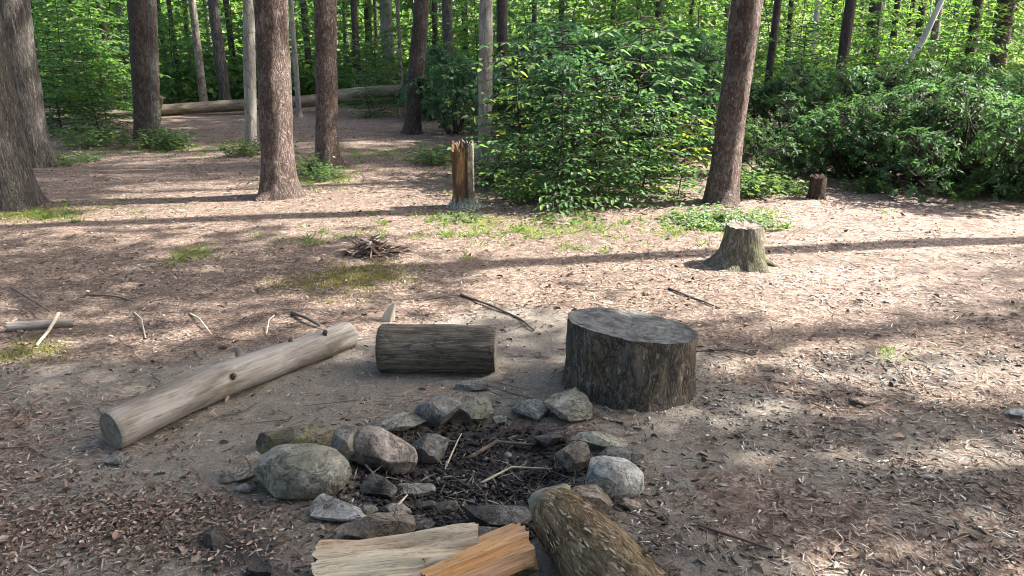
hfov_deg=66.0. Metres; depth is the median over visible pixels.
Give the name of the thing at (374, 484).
stone
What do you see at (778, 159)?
laurel shrub
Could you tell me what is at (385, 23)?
beech tree
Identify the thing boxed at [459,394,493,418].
stone
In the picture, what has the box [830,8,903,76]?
leafy sapling
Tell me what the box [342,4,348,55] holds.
oak tree
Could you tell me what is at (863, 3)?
beech tree
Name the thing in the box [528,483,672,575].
bark log
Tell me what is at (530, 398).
fine twigs
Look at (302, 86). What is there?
leafy bush
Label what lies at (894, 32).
oak tree
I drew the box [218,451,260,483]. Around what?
stone
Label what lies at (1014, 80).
laurel shrub
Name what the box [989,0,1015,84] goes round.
pine tree
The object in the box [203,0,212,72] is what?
beech tree
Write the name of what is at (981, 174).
laurel shrub
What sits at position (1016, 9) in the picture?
oak tree
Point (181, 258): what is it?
grass tuft
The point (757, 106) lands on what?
laurel shrub
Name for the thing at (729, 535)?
stick
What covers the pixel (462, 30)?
leafy sapling
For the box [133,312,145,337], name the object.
stick
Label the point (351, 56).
leafy bush
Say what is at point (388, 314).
wood splinter
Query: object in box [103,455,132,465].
stone
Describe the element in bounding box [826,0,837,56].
oak tree
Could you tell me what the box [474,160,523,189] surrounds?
woodland herb
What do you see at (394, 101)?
leafy bush
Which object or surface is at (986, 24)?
leafy sapling
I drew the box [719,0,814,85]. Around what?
leafy sapling
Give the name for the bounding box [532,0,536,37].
oak tree
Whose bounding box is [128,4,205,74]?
leafy sapling
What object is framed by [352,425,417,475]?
stone
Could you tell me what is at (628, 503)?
stone
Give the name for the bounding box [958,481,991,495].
stick
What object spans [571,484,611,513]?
stone
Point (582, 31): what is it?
leafy sapling
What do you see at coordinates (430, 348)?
short log
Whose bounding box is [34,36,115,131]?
leafy bush
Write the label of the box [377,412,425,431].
stone
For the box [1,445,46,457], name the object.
stick
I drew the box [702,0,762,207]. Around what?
pine tree
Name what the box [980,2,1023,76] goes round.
leafy sapling
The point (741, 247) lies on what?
sawn stump
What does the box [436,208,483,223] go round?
herb
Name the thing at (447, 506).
stone
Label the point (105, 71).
leafy bush
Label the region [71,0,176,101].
leafy sapling
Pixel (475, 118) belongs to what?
yellow sapling
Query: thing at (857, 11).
leafy sapling
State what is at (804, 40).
leafy bush
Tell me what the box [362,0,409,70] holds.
leafy sapling
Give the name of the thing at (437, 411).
stone
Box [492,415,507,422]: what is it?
pebble
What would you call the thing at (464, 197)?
broken stump
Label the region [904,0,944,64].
leaning dead tree
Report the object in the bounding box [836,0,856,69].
oak tree
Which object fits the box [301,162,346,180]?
woodland herb
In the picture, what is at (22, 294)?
stick
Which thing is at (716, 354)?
pine needles
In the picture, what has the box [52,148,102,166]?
herb
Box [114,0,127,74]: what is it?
beech tree
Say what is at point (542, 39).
laurel shrub
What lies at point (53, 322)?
stick
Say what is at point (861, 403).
stick
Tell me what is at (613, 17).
oak tree
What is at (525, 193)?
woodland herb
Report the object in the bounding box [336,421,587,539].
charcoal
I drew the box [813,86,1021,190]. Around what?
laurel shrub
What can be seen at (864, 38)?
leafy sapling
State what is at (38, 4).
leafy sapling
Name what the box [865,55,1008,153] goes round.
laurel shrub
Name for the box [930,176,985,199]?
woodland herb
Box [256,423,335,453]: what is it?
stone
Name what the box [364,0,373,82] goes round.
oak tree
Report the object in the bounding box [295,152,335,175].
woodland herb
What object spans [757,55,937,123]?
laurel shrub
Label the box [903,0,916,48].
oak tree
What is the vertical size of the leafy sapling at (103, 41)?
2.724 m
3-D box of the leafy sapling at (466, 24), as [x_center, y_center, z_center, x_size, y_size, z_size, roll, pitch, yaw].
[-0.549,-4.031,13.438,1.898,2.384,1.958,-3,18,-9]
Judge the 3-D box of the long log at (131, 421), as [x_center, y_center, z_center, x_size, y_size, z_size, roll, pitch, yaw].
[-1.174,0.371,3.463,0.176,0.189,1.241,12,22,32]
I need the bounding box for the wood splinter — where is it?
[380,301,394,321]
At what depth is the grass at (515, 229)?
6.45 m
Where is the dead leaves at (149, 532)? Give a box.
[0,458,453,575]
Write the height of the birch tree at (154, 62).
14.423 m
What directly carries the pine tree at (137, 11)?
on the ground at (214, 456)
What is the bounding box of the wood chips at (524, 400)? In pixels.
[0,238,1023,575]
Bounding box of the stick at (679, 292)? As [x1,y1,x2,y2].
[668,287,719,308]
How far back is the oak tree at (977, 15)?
14.62 m
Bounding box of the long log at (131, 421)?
[99,322,357,449]
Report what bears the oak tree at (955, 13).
on the ground at (214, 456)
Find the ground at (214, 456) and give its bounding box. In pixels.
[0,20,1023,575]
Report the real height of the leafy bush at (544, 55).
1.894 m
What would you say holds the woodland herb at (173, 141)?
on the ground at (214, 456)
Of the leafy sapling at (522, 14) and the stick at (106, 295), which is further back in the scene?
the leafy sapling at (522, 14)
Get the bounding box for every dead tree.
[811,1,820,59]
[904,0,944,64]
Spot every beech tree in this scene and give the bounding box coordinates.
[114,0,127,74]
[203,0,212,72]
[243,0,259,149]
[288,0,302,116]
[379,0,395,75]
[720,1,730,54]
[854,2,865,51]
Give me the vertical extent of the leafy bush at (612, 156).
1.274 m
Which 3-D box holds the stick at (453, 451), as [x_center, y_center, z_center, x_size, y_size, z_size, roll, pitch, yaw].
[-0.225,0.625,3.022,0.008,0.048,0.205,4,18,13]
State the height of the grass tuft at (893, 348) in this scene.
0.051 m
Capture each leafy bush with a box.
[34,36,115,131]
[36,27,132,125]
[44,52,137,140]
[56,30,171,111]
[163,41,243,102]
[232,36,305,98]
[314,32,395,104]
[338,36,407,107]
[340,70,404,119]
[362,70,407,115]
[442,40,591,198]
[474,21,626,175]
[478,85,635,225]
[493,12,721,210]
[526,76,691,220]
[575,90,709,207]
[751,21,853,134]
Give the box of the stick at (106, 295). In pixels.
[85,294,132,301]
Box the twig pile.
[334,231,414,259]
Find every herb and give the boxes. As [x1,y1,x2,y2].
[49,121,118,150]
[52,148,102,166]
[111,123,174,149]
[136,126,199,151]
[218,136,260,157]
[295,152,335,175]
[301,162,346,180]
[407,141,451,165]
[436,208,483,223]
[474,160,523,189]
[490,174,555,205]
[654,209,743,231]
[671,201,772,230]
[717,210,791,231]
[740,163,806,199]
[743,172,800,193]
[771,180,808,196]
[842,172,892,194]
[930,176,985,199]
[999,180,1023,201]
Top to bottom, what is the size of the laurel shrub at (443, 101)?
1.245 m
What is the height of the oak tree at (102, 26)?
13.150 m
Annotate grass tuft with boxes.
[159,245,227,271]
[861,343,916,363]
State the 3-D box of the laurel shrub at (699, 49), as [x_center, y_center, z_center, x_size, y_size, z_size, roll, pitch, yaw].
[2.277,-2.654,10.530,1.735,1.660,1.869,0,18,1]
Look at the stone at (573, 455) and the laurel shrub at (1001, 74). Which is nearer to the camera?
the stone at (573, 455)
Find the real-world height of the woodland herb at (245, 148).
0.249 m
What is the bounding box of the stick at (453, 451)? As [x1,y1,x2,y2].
[444,433,461,468]
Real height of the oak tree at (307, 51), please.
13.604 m
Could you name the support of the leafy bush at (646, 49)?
on the ground at (214, 456)
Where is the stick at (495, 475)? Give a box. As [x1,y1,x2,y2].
[480,466,551,483]
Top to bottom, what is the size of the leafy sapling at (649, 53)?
1.703 m
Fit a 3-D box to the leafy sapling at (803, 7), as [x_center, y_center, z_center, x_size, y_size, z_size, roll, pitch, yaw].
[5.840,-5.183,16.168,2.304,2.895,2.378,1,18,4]
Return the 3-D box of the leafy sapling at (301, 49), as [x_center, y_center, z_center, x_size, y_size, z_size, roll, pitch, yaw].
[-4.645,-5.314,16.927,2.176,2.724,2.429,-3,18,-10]
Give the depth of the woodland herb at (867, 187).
7.72 m
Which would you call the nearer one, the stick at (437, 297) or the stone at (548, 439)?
the stone at (548, 439)
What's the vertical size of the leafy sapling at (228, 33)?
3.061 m
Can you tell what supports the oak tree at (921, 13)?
on the ground at (214, 456)
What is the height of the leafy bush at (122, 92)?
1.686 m
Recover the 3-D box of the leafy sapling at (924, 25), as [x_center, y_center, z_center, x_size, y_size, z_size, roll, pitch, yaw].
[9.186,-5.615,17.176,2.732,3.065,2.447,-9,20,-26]
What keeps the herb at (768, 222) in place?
on the ground at (214, 456)
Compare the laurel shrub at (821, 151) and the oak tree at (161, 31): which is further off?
the oak tree at (161, 31)
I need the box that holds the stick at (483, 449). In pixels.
[467,440,533,459]
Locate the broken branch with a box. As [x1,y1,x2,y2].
[5,319,74,331]
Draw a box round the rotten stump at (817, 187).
[805,173,826,199]
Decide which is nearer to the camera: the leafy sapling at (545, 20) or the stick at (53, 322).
the stick at (53, 322)
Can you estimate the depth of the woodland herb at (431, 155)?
9.26 m
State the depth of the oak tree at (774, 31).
11.97 m
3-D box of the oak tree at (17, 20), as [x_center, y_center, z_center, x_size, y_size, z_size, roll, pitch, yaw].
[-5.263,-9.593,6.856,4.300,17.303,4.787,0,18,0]
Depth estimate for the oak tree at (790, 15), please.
16.03 m
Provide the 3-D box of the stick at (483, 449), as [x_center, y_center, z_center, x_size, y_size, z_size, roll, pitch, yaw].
[-0.050,0.620,3.061,0.270,0.036,0.074,-5,19,-16]
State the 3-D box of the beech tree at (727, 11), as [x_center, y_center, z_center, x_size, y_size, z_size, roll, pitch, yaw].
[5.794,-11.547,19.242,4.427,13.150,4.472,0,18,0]
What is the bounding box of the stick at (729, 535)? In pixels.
[697,523,771,550]
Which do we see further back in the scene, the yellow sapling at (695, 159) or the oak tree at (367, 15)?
the oak tree at (367, 15)
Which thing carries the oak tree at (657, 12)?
on the ground at (214, 456)
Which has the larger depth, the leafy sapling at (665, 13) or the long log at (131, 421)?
the leafy sapling at (665, 13)
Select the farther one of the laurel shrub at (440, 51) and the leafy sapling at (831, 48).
the leafy sapling at (831, 48)
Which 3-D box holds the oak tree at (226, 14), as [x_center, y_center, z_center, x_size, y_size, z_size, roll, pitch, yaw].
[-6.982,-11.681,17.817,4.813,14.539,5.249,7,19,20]
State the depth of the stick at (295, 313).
4.27 m
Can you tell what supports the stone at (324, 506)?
on the ground at (214, 456)
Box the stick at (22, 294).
[10,286,49,311]
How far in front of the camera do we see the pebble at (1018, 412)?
3.23 m
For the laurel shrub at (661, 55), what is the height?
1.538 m
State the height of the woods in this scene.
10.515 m
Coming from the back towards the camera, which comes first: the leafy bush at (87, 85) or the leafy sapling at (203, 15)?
the leafy sapling at (203, 15)
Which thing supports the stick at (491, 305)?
on the ground at (214, 456)
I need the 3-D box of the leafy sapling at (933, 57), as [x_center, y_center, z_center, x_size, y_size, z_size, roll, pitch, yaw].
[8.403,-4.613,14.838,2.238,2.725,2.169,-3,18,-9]
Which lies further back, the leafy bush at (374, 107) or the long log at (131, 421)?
the leafy bush at (374, 107)
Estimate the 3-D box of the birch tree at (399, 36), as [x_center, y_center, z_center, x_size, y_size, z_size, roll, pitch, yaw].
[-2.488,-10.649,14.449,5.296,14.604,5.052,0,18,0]
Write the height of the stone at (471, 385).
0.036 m
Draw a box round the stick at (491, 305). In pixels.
[460,293,534,330]
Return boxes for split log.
[311,522,479,575]
[420,523,538,575]
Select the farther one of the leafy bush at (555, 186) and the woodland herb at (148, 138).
the woodland herb at (148, 138)
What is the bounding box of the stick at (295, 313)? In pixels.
[290,311,320,326]
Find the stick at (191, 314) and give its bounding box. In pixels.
[189,313,211,333]
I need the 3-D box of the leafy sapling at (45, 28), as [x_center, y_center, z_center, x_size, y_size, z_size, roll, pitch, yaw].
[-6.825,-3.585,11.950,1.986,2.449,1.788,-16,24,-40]
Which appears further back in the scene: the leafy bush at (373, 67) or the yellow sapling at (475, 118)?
the leafy bush at (373, 67)
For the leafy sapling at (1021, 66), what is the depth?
12.59 m
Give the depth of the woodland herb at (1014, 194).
7.34 m
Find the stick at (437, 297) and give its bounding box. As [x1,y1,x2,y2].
[416,295,459,301]
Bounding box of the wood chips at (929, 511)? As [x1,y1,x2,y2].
[562,350,1023,575]
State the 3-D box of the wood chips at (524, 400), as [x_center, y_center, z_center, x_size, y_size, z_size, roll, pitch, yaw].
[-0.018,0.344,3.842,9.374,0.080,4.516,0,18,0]
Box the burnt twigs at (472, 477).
[350,391,598,522]
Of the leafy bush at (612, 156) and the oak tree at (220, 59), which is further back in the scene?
the oak tree at (220, 59)
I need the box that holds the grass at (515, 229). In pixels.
[0,137,968,260]
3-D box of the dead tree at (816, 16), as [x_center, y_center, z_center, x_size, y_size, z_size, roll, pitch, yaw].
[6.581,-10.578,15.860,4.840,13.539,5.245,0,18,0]
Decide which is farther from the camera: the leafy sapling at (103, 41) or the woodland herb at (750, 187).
the leafy sapling at (103, 41)
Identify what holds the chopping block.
on the ground at (214, 456)
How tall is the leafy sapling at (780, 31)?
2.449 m
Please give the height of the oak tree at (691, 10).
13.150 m
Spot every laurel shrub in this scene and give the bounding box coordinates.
[394,45,467,122]
[403,53,492,134]
[469,22,573,139]
[501,32,644,155]
[509,49,659,194]
[537,18,641,107]
[544,34,706,162]
[602,58,723,173]
[625,25,725,147]
[625,32,716,103]
[692,113,830,184]
[695,80,864,155]
[743,91,887,177]
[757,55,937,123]
[777,102,966,190]
[793,47,1006,148]
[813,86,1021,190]
[835,78,1023,202]
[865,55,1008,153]
[895,74,1023,193]
[899,67,1023,110]
[916,70,1023,148]
[934,115,1023,200]
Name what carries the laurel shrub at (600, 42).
on the ground at (214, 456)
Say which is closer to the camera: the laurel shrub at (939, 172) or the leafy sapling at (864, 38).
the laurel shrub at (939, 172)
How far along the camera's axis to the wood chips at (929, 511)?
2.94 m
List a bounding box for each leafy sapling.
[30,0,105,111]
[31,0,132,130]
[32,1,128,90]
[36,0,131,105]
[41,0,171,124]
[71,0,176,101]
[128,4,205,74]
[130,0,229,99]
[183,0,237,73]
[183,0,255,93]
[255,0,347,95]
[299,0,350,78]
[311,0,404,78]
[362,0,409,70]
[363,0,455,83]
[410,2,464,75]
[427,0,517,101]
[430,0,522,107]
[461,1,522,70]
[470,0,567,73]
[514,0,577,53]
[528,0,621,33]
[567,29,636,156]
[575,0,623,37]
[599,0,679,74]
[628,16,712,146]
[634,0,689,35]
[647,0,754,92]
[700,0,730,72]
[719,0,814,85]
[753,0,861,87]
[755,0,809,72]
[791,0,900,69]
[795,0,850,68]
[827,0,928,80]
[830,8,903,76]
[840,0,889,65]
[879,0,984,71]
[884,1,930,56]
[898,0,997,73]
[912,0,987,73]
[922,1,1007,90]
[941,0,1023,87]
[954,0,1023,67]
[980,0,1023,98]
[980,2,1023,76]
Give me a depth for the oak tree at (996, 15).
18.02 m
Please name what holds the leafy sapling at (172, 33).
on the ground at (214, 456)
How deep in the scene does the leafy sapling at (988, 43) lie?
11.56 m
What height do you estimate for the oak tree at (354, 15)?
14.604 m
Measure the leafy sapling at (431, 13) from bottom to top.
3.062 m
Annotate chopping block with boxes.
[561,307,697,412]
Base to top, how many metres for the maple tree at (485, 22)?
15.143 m
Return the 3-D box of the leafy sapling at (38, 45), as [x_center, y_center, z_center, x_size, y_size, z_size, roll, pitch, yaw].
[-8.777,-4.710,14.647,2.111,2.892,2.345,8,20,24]
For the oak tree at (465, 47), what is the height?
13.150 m
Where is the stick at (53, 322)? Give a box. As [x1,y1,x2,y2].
[36,312,59,345]
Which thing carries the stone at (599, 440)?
on the ground at (214, 456)
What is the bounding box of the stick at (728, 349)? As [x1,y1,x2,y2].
[697,348,759,355]
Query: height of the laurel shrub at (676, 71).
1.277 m
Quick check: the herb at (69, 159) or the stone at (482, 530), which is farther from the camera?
the herb at (69, 159)
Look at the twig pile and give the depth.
5.53 m
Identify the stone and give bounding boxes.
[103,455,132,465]
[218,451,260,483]
[234,483,256,493]
[254,443,351,498]
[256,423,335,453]
[310,493,366,520]
[331,425,356,461]
[336,512,415,538]
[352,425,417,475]
[359,504,377,514]
[360,473,397,498]
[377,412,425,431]
[386,503,411,513]
[398,483,435,497]
[411,433,448,463]
[414,518,434,531]
[415,395,461,426]
[416,500,435,509]
[433,500,458,514]
[455,380,490,390]
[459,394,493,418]
[462,505,531,527]
[478,526,497,536]
[511,399,550,419]
[534,433,562,446]
[542,387,592,421]
[555,441,591,472]
[571,431,627,450]
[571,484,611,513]
[585,456,643,499]
[597,446,643,462]
[617,497,640,509]
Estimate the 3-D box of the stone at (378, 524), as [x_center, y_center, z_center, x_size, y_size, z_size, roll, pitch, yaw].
[-0.421,0.747,2.453,0.236,0.092,0.124,10,18,-3]
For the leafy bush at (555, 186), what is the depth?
6.96 m
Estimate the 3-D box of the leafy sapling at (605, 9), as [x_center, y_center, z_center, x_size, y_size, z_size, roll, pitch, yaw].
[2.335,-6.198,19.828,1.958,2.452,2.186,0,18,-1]
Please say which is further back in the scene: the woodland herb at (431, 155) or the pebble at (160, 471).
the woodland herb at (431, 155)
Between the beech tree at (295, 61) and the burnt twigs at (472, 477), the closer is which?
the burnt twigs at (472, 477)
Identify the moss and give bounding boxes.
[0,203,435,369]
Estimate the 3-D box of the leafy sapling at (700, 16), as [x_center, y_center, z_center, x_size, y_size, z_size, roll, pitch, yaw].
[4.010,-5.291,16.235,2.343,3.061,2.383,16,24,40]
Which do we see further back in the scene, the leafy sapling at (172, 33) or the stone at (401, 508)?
the leafy sapling at (172, 33)
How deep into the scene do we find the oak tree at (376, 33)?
22.78 m
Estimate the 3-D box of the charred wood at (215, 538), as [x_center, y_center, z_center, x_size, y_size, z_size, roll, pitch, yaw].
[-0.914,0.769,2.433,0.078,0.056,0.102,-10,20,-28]
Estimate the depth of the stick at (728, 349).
3.88 m
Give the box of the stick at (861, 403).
[848,398,879,405]
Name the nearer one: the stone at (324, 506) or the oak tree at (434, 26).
the stone at (324, 506)
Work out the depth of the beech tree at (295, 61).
14.14 m
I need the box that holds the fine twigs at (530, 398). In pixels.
[0,128,1023,575]
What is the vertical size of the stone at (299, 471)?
0.177 m
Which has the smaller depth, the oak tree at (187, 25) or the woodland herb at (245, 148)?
the woodland herb at (245, 148)
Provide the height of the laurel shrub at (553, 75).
1.415 m
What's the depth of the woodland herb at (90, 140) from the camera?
10.84 m
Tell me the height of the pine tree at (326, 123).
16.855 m
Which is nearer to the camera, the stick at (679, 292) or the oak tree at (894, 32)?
the stick at (679, 292)
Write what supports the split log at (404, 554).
on the ground at (214, 456)
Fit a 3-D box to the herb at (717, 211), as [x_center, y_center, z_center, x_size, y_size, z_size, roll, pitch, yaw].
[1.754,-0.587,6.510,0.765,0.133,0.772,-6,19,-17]
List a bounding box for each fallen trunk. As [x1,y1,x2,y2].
[78,94,341,117]
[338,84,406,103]
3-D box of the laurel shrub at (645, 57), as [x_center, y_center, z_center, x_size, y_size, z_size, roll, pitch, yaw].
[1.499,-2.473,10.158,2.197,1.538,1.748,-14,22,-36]
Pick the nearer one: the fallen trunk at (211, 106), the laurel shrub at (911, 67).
the laurel shrub at (911, 67)
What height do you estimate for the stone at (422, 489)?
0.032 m
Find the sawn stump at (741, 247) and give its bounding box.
[703,220,778,272]
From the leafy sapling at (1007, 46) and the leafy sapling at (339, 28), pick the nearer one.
the leafy sapling at (1007, 46)
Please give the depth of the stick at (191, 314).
4.22 m
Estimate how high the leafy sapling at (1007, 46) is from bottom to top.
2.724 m
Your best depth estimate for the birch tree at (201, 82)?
15.48 m
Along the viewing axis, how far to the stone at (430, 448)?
2.97 m
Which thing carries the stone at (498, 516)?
on the ground at (214, 456)
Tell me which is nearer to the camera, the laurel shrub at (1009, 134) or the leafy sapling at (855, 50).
the laurel shrub at (1009, 134)
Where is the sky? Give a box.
[34,0,989,19]
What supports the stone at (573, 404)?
on the ground at (214, 456)
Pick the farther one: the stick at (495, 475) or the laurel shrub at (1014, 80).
the laurel shrub at (1014, 80)
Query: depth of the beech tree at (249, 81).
10.27 m
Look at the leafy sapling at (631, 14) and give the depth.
16.53 m
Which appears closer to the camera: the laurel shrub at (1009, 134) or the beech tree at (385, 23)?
the laurel shrub at (1009, 134)
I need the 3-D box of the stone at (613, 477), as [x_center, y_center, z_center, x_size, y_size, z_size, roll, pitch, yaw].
[0.354,0.649,2.696,0.212,0.136,0.145,15,17,-5]
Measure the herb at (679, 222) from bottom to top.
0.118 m
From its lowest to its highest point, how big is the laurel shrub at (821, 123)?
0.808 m
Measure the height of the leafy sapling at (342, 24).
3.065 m
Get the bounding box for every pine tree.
[127,0,162,140]
[253,0,306,201]
[314,0,349,167]
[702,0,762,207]
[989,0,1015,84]
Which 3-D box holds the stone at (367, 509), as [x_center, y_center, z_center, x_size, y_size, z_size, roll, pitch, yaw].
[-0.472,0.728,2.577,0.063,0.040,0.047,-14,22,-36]
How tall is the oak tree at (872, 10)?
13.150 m
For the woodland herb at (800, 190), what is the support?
on the ground at (214, 456)
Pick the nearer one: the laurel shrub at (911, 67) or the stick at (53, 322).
the stick at (53, 322)
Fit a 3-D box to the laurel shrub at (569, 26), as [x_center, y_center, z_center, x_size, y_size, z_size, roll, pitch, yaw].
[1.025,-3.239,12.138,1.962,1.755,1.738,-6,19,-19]
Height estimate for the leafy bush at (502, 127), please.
1.593 m
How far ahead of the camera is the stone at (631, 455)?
2.86 m
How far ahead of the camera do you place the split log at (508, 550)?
2.18 m
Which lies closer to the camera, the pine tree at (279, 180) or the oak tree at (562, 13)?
the pine tree at (279, 180)
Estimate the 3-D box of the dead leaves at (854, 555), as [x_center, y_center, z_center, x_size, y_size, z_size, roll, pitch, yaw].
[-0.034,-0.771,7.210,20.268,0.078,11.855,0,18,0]
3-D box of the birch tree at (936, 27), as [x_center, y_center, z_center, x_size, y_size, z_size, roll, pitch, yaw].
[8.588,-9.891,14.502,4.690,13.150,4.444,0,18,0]
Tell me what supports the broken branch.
on the ground at (214, 456)
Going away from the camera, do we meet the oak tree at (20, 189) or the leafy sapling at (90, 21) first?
the oak tree at (20, 189)
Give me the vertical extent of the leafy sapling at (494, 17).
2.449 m
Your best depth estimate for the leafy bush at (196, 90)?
17.10 m
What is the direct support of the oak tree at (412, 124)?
on the ground at (214, 456)
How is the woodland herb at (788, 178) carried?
on the ground at (214, 456)
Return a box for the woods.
[31,0,1023,105]
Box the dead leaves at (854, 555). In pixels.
[0,127,1023,575]
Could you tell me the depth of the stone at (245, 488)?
2.69 m
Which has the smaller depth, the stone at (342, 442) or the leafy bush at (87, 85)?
the stone at (342, 442)
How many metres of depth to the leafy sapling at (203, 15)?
20.30 m
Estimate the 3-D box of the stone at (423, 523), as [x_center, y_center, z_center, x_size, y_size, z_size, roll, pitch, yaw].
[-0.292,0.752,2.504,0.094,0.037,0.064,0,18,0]
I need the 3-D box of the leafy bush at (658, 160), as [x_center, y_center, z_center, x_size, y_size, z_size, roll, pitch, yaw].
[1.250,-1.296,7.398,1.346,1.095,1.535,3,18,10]
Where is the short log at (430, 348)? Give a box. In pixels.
[375,324,496,372]
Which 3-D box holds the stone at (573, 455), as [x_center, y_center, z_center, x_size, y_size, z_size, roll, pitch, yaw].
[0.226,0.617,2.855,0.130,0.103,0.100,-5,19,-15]
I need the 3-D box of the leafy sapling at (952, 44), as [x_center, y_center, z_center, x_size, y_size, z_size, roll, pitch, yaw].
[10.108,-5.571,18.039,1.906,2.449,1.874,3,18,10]
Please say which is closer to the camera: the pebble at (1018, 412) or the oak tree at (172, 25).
the pebble at (1018, 412)
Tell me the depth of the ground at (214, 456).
4.13 m
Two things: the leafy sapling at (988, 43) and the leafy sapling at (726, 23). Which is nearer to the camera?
the leafy sapling at (988, 43)
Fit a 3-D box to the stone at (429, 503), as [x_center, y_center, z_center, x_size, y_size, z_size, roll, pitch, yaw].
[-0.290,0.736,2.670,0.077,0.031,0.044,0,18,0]
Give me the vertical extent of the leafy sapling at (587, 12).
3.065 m
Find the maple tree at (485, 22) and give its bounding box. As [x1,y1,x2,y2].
[475,0,493,160]
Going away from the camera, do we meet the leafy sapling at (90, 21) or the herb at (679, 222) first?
the herb at (679, 222)
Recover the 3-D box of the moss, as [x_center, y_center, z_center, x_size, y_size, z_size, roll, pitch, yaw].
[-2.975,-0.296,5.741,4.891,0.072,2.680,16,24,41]
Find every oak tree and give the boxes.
[0,0,57,167]
[0,8,48,211]
[96,1,120,106]
[157,0,168,74]
[166,0,183,96]
[182,0,189,61]
[207,0,231,99]
[223,0,238,88]
[300,0,314,94]
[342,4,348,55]
[350,0,361,101]
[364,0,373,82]
[373,0,379,51]
[400,0,428,134]
[432,0,437,54]
[442,0,458,110]
[461,4,467,58]
[496,0,507,120]
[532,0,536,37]
[558,0,564,28]
[610,0,615,24]
[654,0,662,38]
[689,0,694,31]
[760,0,781,123]
[780,0,793,106]
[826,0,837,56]
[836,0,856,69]
[862,0,885,71]
[888,0,900,59]
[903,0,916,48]
[912,0,927,59]
[951,0,961,61]
[961,0,983,73]
[986,0,999,66]
[1010,1,1019,42]
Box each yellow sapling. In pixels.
[472,55,541,165]
[644,113,714,198]
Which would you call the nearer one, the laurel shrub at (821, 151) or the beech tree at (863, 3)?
the laurel shrub at (821, 151)
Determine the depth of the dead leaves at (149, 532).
2.51 m
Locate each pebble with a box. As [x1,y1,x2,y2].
[153,468,166,474]
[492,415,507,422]
[921,473,935,478]
[1003,408,1023,417]
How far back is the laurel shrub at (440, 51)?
13.65 m
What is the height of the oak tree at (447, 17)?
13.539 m
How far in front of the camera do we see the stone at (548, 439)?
3.05 m
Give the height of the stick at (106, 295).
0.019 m
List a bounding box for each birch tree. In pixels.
[147,0,161,142]
[188,0,207,101]
[395,0,404,106]
[926,0,943,63]
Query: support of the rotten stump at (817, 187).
on the ground at (214, 456)
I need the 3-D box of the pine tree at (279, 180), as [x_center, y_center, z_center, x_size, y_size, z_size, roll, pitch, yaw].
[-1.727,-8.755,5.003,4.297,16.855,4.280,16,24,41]
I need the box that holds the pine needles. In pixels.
[0,126,1023,575]
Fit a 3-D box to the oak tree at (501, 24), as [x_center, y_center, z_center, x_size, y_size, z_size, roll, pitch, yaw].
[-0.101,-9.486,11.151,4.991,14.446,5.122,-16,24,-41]
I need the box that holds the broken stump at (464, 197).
[445,139,486,209]
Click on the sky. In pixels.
(549, 4)
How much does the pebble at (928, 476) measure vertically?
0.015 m
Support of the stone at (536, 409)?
on the ground at (214, 456)

